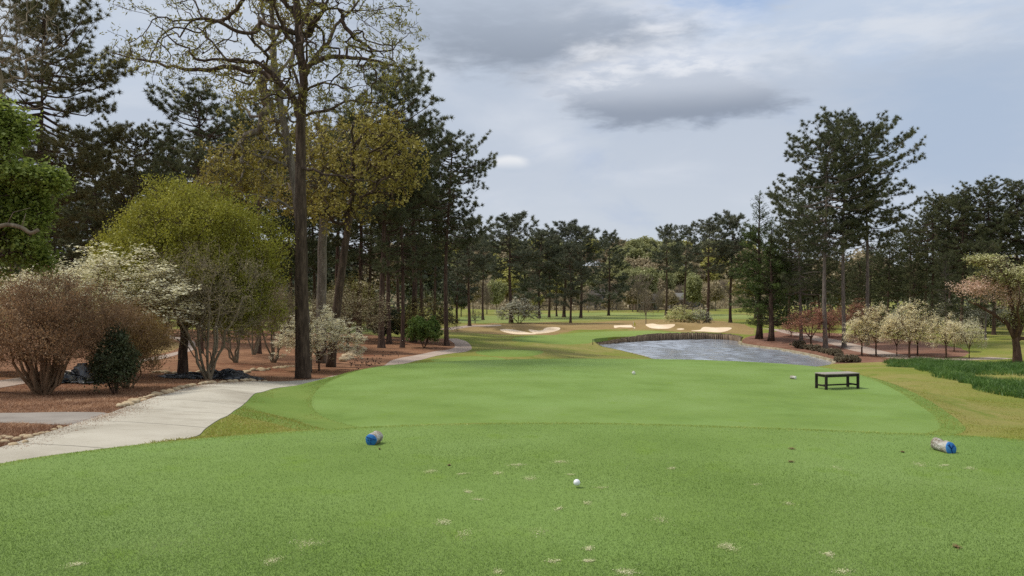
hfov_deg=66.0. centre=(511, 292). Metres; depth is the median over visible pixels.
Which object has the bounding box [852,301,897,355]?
dogwood tree
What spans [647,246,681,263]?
woodland tree
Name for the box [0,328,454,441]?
pine straw bed
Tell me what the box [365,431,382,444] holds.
tee marker
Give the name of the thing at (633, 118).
sky
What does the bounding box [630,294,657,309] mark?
house
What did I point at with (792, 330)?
maple tree
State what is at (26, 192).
maple tree
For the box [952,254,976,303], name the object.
woodland tree
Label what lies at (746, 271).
cypress tree
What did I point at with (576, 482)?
golf ball
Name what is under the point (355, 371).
tee edge grass
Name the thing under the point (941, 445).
tee marker
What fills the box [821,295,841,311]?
woodland tree
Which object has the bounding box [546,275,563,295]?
woodland tree
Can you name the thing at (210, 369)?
grey tree
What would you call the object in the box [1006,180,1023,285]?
pine tree
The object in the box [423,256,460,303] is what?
woodland tree
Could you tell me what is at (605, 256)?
woodland tree
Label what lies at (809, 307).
undergrowth
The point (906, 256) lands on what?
pine tree
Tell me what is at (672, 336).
retaining wall
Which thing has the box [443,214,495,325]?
pine tree
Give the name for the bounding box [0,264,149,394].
brown bush
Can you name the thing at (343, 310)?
dogwood tree
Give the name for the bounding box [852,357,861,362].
shrub
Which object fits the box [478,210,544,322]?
pine tree
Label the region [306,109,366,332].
pine tree
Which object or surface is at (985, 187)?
pine tree
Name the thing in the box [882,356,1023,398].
tall grass
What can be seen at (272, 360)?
grey tree
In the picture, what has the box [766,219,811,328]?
pine tree
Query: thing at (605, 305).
woodland tree
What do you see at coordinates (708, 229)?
pine tree
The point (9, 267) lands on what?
pine tree
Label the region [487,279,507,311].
woodland tree
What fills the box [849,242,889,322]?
pine tree
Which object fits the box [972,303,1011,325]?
dogwood tree
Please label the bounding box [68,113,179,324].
pine tree
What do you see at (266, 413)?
collar grass
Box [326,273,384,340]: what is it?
dogwood tree
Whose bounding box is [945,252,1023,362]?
dogwood tree
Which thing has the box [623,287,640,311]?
woodland tree
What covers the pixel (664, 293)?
woodland tree
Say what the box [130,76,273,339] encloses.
pine tree
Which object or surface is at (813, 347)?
shrub
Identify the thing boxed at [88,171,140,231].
pine tree
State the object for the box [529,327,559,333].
sand bunker
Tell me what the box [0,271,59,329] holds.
dogwood tree
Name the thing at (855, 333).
dogwood tree
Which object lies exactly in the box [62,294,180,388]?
brown bush
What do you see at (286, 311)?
dogwood tree
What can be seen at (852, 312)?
maple tree
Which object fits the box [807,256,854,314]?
woodland tree
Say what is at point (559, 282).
pine tree
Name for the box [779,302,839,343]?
maple tree
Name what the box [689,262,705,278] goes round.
woodland tree
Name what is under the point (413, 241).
pine tree
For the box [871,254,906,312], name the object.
woodland tree
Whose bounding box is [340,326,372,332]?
lawn
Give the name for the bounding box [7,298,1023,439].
ground
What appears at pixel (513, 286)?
woodland tree
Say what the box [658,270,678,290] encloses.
woodland tree
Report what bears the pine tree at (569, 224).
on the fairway
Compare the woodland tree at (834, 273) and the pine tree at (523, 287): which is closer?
the woodland tree at (834, 273)
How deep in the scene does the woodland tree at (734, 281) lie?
170.88 m
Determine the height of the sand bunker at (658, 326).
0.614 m
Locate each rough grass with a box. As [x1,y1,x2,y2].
[451,319,754,334]
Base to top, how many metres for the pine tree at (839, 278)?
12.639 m
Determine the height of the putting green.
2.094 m
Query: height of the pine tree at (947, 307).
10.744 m
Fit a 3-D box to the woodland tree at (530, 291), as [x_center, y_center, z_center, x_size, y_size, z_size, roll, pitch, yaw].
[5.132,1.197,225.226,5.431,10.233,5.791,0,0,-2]
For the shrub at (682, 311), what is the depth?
132.18 m
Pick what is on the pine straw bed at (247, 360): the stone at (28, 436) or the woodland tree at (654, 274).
the stone at (28, 436)
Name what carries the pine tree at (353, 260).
on the lawn at (354, 327)
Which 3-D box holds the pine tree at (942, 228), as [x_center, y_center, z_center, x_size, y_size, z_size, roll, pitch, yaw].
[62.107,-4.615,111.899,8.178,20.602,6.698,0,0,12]
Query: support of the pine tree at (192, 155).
on the pine straw bed at (247, 360)
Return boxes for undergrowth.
[59,276,1023,328]
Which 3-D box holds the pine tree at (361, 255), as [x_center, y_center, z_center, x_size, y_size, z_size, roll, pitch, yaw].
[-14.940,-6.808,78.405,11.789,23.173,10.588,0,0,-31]
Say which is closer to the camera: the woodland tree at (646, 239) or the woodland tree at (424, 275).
the woodland tree at (424, 275)
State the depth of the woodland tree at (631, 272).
283.95 m
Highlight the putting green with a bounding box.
[512,331,699,344]
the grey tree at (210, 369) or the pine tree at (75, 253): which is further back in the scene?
the pine tree at (75, 253)
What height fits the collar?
1.541 m
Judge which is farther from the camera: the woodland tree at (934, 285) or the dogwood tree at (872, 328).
the woodland tree at (934, 285)
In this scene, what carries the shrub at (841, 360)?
on the pine straw bed at (783, 341)
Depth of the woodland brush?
261.57 m
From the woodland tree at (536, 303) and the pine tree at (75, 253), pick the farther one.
the woodland tree at (536, 303)
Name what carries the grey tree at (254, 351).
on the pine straw bed at (247, 360)
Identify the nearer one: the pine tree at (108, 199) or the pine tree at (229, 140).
the pine tree at (229, 140)
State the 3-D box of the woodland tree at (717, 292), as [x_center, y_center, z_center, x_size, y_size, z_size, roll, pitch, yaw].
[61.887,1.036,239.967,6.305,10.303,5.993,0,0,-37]
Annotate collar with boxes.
[231,371,965,434]
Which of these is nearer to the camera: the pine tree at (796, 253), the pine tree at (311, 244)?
the pine tree at (311, 244)
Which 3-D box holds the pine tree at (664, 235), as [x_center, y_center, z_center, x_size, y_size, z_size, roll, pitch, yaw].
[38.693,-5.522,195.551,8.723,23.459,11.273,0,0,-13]
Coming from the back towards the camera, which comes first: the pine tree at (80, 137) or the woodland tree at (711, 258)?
the woodland tree at (711, 258)
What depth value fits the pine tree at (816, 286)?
91.67 m
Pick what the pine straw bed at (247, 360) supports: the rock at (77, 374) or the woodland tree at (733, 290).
the rock at (77, 374)
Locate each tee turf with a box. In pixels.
[0,423,1023,575]
[312,359,939,433]
[432,356,504,361]
[476,349,543,356]
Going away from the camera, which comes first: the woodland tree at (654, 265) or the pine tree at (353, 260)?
the pine tree at (353, 260)
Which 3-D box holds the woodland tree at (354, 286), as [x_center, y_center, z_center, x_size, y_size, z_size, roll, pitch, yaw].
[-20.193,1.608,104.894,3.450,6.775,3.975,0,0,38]
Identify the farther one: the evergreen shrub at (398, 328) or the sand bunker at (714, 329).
the sand bunker at (714, 329)
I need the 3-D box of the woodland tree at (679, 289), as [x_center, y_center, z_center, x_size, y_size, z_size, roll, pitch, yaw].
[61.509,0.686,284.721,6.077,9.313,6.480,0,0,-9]
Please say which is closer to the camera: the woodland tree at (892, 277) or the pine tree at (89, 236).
the pine tree at (89, 236)
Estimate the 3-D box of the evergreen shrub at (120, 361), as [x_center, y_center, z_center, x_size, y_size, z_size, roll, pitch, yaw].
[-9.912,1.690,19.569,1.359,2.002,1.535,0,0,0]
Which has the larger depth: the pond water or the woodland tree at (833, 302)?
the woodland tree at (833, 302)
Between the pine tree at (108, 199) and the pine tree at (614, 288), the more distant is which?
the pine tree at (614, 288)
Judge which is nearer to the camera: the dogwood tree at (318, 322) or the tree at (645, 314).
the dogwood tree at (318, 322)
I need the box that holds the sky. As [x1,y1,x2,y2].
[0,0,1023,265]
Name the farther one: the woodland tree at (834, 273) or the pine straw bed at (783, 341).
the woodland tree at (834, 273)
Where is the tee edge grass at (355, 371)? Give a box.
[293,358,571,427]
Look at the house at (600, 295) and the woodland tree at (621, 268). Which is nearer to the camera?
the house at (600, 295)
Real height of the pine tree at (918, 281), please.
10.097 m
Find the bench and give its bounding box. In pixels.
[815,371,859,389]
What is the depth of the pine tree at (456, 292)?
129.74 m
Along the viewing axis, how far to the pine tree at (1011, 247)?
111.65 m
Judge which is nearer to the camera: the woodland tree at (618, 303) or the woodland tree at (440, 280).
the woodland tree at (440, 280)
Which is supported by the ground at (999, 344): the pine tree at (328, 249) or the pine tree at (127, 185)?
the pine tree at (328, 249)
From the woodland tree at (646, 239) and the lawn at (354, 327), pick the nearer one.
the lawn at (354, 327)
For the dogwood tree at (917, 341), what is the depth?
70.72 m
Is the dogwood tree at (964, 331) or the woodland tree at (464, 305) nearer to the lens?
the dogwood tree at (964, 331)
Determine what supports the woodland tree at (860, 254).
on the ground at (999, 344)
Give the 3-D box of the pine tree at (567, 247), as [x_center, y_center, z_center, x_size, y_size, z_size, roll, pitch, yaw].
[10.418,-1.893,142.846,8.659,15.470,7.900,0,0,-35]
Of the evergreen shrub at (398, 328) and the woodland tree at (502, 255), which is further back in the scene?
the woodland tree at (502, 255)
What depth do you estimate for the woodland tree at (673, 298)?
239.10 m
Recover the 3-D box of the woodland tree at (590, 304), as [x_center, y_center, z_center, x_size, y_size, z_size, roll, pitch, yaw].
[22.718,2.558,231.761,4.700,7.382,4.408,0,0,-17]
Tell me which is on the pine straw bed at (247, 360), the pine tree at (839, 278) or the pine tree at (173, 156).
the pine tree at (173, 156)
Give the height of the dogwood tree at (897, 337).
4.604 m
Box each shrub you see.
[80,321,144,393]
[367,300,398,335]
[391,309,411,334]
[405,315,443,347]
[494,297,541,323]
[663,305,696,322]
[687,307,714,323]
[789,340,805,347]
[809,344,821,350]
[828,348,842,355]
[838,355,847,362]
[840,354,859,362]
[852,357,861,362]
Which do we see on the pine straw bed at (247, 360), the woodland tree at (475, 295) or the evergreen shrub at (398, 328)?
the evergreen shrub at (398, 328)
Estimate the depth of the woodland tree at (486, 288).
199.51 m
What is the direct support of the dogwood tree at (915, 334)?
on the pine straw bed at (783, 341)
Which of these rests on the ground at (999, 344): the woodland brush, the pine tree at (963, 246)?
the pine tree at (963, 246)
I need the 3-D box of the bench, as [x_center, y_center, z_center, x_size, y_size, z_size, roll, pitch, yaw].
[9.133,2.485,22.141,1.136,0.450,0.470,0,0,-17]
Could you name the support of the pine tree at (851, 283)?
on the ground at (999, 344)
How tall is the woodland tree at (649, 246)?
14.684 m
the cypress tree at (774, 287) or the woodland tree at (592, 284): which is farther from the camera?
the woodland tree at (592, 284)
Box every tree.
[0,0,75,108]
[0,0,139,337]
[0,94,82,285]
[0,242,208,341]
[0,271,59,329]
[1,105,67,282]
[1,237,65,287]
[2,259,21,273]
[15,242,68,289]
[19,195,87,296]
[44,163,112,280]
[49,147,140,328]
[63,188,113,311]
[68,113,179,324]
[77,170,298,373]
[85,0,429,378]
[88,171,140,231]
[121,134,196,329]
[128,235,282,379]
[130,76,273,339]
[166,137,228,353]
[181,0,320,371]
[193,107,282,332]
[200,289,283,362]
[217,140,294,329]
[225,79,294,353]
[232,282,291,354]
[243,112,385,362]
[244,278,323,362]
[247,170,294,324]
[263,154,331,321]
[270,304,367,370]
[271,292,294,338]
[276,251,316,298]
[277,160,351,316]
[285,290,350,331]
[291,96,431,366]
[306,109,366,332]
[307,103,403,336]
[308,236,340,298]
[309,280,396,349]
[315,52,454,347]
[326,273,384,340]
[327,246,378,300]
[336,184,400,328]
[347,279,374,318]
[355,112,438,343]
[363,242,410,300]
[364,119,444,347]
[379,105,456,341]
[385,164,461,317]
[390,211,423,320]
[391,232,438,311]
[391,294,460,338]
[409,182,459,331]
[414,122,497,345]
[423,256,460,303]
[436,234,478,322]
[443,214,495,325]
[452,278,471,316]
[465,273,484,313]
[467,258,493,280]
[470,234,497,319]
[471,309,482,323]
[477,285,493,313]
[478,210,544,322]
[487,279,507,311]
[495,267,523,305]
[498,252,507,259]
[504,237,538,316]
[517,227,569,318]
[521,285,535,305]
[527,228,571,317]
[529,294,544,306]
[535,289,548,305]
[538,218,592,316]
[543,254,573,315]
[545,240,592,322]
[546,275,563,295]
[547,292,559,309]
[553,223,610,317]
[562,277,590,304]
[583,284,591,297]
[583,292,595,311]
[586,229,634,315]
[586,238,603,265]
[589,274,600,287]
[599,267,610,281]
[600,249,610,263]
[601,298,611,310]
[603,257,632,279]
[608,245,645,259]
[610,239,626,247]
[611,297,622,310]
[615,266,643,288]
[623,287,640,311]
[624,237,647,252]
[624,256,636,267]
[625,268,653,311]
[632,266,660,293]
[634,255,651,268]
[636,295,653,323]
[641,242,653,252]
[641,290,653,309]
[642,235,669,247]
[643,259,673,272]
[643,295,651,310]
[645,222,686,315]
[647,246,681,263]
[652,291,663,305]
[653,276,665,295]
[658,241,685,251]
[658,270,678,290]
[660,290,669,310]
[664,291,679,310]
[667,224,703,314]
[669,263,695,287]
[676,283,683,292]
[679,216,734,322]
[681,272,702,310]
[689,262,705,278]
[698,290,706,309]
[700,259,721,283]
[702,247,728,264]
[703,210,755,322]
[704,279,726,310]
[718,279,729,303]
[719,244,772,318]
[725,282,746,295]
[728,190,791,338]
[741,221,798,340]
[752,247,788,299]
[762,171,840,340]
[765,112,898,348]
[765,257,808,313]
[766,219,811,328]
[777,318,803,336]
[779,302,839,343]
[795,106,887,347]
[797,233,840,328]
[802,257,821,310]
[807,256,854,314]
[808,109,927,345]
[808,306,851,336]
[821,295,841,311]
[826,251,859,325]
[831,298,881,335]
[839,310,881,355]
[845,259,874,330]
[846,248,896,310]
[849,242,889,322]
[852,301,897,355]
[869,234,910,320]
[869,274,892,310]
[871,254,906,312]
[879,297,940,357]
[881,310,913,355]
[883,253,915,313]
[892,223,929,325]
[896,259,930,331]
[897,193,966,329]
[897,220,954,323]
[900,258,927,298]
[901,314,938,354]
[918,269,959,312]
[921,189,976,329]
[925,312,966,357]
[926,250,967,337]
[926,298,980,328]
[927,186,999,332]
[934,227,973,323]
[938,173,1023,334]
[939,319,970,351]
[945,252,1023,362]
[947,192,1014,328]
[951,316,987,357]
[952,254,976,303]
[960,237,1009,339]
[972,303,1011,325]
[973,178,1023,308]
[981,210,1023,311]
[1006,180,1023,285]
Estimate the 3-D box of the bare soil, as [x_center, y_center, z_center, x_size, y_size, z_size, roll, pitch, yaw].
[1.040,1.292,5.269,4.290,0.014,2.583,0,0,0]
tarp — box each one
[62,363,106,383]
[158,368,263,379]
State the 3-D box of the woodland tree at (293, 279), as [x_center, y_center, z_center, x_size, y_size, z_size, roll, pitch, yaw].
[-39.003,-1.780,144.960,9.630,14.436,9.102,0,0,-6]
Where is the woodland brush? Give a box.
[448,294,763,310]
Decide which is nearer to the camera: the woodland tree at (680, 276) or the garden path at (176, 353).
the garden path at (176, 353)
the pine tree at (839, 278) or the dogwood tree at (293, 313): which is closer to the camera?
the dogwood tree at (293, 313)
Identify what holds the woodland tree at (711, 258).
on the woodland floor
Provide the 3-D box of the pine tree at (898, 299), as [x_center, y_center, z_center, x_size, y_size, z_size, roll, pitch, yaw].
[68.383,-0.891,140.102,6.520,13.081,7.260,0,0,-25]
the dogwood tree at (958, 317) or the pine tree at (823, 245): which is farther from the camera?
the dogwood tree at (958, 317)
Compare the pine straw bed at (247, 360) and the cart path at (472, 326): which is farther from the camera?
the cart path at (472, 326)
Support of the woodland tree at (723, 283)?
on the woodland floor
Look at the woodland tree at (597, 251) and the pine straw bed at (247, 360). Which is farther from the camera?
the woodland tree at (597, 251)
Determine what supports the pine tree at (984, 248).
on the ground at (999, 344)
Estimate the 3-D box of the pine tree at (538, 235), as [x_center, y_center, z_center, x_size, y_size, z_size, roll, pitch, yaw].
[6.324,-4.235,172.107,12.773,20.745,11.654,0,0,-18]
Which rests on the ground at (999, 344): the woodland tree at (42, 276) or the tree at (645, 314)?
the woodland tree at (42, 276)
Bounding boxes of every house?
[587,289,616,309]
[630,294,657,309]
[664,293,702,308]
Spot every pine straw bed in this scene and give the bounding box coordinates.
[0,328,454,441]
[742,331,968,363]
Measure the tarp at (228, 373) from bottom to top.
0.532 m
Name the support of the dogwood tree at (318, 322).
on the pine straw bed at (247, 360)
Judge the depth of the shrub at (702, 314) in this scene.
132.44 m
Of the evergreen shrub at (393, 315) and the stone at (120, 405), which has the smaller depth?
the stone at (120, 405)
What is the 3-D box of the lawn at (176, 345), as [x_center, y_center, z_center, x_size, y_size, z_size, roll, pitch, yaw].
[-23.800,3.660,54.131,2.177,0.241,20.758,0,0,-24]
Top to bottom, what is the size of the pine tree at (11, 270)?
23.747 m
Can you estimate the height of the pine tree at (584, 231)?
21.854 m
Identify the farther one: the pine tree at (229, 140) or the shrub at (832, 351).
the shrub at (832, 351)
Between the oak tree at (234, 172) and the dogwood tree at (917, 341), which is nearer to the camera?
the oak tree at (234, 172)
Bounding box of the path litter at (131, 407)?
[0,378,320,449]
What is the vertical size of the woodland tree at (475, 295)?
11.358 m
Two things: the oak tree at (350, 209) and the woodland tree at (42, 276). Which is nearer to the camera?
the oak tree at (350, 209)
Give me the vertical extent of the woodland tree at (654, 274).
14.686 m
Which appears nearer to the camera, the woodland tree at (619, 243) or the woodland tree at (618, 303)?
the woodland tree at (618, 303)
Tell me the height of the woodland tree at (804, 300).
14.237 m
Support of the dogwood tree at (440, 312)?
on the pine straw bed at (247, 360)
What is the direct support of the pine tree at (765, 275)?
on the ground at (999, 344)
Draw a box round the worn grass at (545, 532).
[60,459,981,575]
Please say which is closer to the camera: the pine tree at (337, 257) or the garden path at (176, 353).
the garden path at (176, 353)
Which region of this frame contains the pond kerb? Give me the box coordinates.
[630,341,835,363]
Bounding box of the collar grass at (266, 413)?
[233,358,570,422]
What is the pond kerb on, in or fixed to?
on the ground at (999, 344)
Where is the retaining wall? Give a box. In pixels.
[597,332,742,344]
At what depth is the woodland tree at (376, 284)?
144.47 m
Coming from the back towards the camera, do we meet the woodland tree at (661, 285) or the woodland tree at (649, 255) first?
the woodland tree at (649, 255)
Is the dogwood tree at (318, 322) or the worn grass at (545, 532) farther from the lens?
the dogwood tree at (318, 322)
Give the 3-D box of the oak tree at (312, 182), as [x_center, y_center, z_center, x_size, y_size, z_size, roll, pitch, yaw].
[-10.736,-2.984,42.708,7.572,13.916,5.993,0,0,16]
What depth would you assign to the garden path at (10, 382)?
23.11 m
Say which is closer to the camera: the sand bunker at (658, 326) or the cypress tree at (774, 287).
the cypress tree at (774, 287)
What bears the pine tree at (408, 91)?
on the pine straw bed at (247, 360)
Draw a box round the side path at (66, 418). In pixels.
[0,412,107,424]
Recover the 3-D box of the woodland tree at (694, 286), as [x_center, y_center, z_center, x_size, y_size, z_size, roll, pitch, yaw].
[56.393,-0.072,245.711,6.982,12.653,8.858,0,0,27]
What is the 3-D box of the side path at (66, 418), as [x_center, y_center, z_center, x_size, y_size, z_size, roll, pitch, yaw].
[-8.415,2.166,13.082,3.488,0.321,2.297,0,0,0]
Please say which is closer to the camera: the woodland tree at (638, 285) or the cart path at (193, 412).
the cart path at (193, 412)
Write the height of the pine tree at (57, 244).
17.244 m
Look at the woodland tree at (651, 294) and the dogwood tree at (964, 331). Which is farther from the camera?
the woodland tree at (651, 294)
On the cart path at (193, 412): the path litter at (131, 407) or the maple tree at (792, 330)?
the path litter at (131, 407)
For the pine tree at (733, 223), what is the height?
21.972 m
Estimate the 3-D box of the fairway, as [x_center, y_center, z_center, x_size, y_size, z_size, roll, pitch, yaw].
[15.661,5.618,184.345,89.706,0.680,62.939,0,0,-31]
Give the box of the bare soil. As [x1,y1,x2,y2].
[378,447,961,548]
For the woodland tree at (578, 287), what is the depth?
280.67 m
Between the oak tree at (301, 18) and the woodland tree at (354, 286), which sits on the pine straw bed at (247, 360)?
the oak tree at (301, 18)
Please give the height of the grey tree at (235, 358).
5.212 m
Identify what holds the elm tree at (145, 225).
on the pine straw bed at (247, 360)
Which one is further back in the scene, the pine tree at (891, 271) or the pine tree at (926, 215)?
the pine tree at (891, 271)
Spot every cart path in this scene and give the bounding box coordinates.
[0,378,324,462]
[328,338,471,376]
[443,325,500,329]
[763,328,1011,360]
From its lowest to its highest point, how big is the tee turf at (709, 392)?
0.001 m
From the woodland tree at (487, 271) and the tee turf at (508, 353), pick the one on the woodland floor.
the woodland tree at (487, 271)
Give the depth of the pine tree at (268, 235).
103.90 m
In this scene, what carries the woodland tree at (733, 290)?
on the woodland floor
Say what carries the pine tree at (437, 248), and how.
on the ground at (999, 344)
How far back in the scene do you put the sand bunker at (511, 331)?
107.19 m
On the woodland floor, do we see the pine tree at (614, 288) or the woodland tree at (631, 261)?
the woodland tree at (631, 261)
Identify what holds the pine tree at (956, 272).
on the ground at (999, 344)
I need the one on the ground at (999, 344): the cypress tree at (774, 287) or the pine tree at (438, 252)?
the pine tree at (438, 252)
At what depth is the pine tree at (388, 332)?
68.80 m
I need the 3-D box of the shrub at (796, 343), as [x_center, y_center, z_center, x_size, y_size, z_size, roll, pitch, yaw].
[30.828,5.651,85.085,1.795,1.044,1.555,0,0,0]
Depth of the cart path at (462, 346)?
56.46 m
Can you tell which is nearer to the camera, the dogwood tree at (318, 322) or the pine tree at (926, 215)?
the dogwood tree at (318, 322)
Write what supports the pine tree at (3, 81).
on the pine straw bed at (247, 360)
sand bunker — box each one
[500,329,534,333]
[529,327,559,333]
[614,325,634,327]
[646,324,674,328]
[692,327,731,331]
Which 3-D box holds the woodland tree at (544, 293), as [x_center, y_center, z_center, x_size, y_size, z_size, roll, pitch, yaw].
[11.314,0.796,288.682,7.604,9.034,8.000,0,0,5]
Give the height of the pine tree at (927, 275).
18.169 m
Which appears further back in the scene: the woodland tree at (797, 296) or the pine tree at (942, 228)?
the woodland tree at (797, 296)
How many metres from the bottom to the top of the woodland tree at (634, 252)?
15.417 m
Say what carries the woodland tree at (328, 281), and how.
on the ground at (999, 344)
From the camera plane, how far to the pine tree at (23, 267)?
106.81 m
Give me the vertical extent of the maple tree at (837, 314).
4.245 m
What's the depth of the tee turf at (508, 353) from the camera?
56.84 m
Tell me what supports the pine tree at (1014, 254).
on the ground at (999, 344)
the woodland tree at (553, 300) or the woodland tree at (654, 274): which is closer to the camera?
the woodland tree at (553, 300)
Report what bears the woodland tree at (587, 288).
on the woodland floor
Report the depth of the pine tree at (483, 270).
160.00 m
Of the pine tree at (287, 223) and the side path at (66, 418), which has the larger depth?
the pine tree at (287, 223)
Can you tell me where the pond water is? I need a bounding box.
[601,339,831,366]
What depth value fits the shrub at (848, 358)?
64.93 m
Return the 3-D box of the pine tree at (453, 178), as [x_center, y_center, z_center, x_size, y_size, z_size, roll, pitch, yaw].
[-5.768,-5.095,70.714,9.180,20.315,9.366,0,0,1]
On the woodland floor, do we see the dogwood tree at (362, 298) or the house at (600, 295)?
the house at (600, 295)
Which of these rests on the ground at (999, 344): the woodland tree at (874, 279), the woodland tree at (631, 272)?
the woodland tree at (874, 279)
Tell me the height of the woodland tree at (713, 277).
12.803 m
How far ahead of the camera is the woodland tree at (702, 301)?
251.93 m
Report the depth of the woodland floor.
284.03 m
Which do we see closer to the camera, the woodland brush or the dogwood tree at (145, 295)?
the dogwood tree at (145, 295)
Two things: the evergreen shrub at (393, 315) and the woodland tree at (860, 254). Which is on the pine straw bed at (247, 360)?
the evergreen shrub at (393, 315)
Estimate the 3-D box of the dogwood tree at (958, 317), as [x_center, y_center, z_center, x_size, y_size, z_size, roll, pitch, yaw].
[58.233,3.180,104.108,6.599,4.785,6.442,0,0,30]
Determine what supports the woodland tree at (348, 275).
on the ground at (999, 344)
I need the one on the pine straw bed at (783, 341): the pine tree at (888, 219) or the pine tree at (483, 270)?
the pine tree at (888, 219)
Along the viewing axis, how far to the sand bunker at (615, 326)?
114.98 m
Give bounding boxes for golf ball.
[573,479,579,485]
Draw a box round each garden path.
[0,370,70,387]
[144,336,195,359]
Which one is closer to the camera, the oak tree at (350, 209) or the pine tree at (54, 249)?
the oak tree at (350, 209)
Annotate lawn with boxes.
[150,339,178,353]
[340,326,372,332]
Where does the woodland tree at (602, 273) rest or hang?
on the woodland floor
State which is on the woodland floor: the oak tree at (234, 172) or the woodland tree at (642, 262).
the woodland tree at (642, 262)
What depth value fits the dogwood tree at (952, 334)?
72.93 m
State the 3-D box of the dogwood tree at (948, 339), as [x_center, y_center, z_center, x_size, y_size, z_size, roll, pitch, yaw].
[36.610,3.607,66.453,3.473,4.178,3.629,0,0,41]
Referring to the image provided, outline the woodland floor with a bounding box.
[61,266,1021,310]
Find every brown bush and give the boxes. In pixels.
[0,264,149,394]
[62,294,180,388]
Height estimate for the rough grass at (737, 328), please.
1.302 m
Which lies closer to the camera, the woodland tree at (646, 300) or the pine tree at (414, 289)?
the pine tree at (414, 289)
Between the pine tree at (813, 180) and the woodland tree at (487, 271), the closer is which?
the pine tree at (813, 180)
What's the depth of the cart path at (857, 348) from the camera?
78.01 m
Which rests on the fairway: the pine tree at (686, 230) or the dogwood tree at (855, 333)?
the pine tree at (686, 230)
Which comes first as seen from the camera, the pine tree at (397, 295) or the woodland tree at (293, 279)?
the pine tree at (397, 295)
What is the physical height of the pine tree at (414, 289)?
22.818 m
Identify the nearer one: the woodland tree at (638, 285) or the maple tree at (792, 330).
the maple tree at (792, 330)
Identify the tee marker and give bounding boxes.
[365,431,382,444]
[931,437,955,453]
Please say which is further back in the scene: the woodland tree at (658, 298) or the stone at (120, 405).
the woodland tree at (658, 298)
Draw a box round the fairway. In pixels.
[458,313,753,322]
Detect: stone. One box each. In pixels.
[23,434,33,438]
[116,403,124,407]
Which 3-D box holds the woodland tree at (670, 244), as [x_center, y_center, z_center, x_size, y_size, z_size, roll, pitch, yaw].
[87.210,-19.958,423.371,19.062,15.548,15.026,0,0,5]
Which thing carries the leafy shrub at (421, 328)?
on the pine straw bed at (247, 360)
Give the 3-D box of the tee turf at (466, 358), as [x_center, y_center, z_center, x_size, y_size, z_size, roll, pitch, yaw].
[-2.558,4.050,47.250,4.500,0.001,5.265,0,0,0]
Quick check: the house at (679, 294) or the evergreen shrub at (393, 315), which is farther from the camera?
the house at (679, 294)
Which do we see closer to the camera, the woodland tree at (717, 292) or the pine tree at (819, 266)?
the pine tree at (819, 266)
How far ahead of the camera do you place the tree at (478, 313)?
127.99 m
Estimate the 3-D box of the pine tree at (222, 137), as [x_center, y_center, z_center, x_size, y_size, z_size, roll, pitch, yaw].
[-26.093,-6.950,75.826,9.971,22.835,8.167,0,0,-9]
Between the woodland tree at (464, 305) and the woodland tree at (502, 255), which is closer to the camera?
the woodland tree at (464, 305)
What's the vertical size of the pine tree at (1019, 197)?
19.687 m
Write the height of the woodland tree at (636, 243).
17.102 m

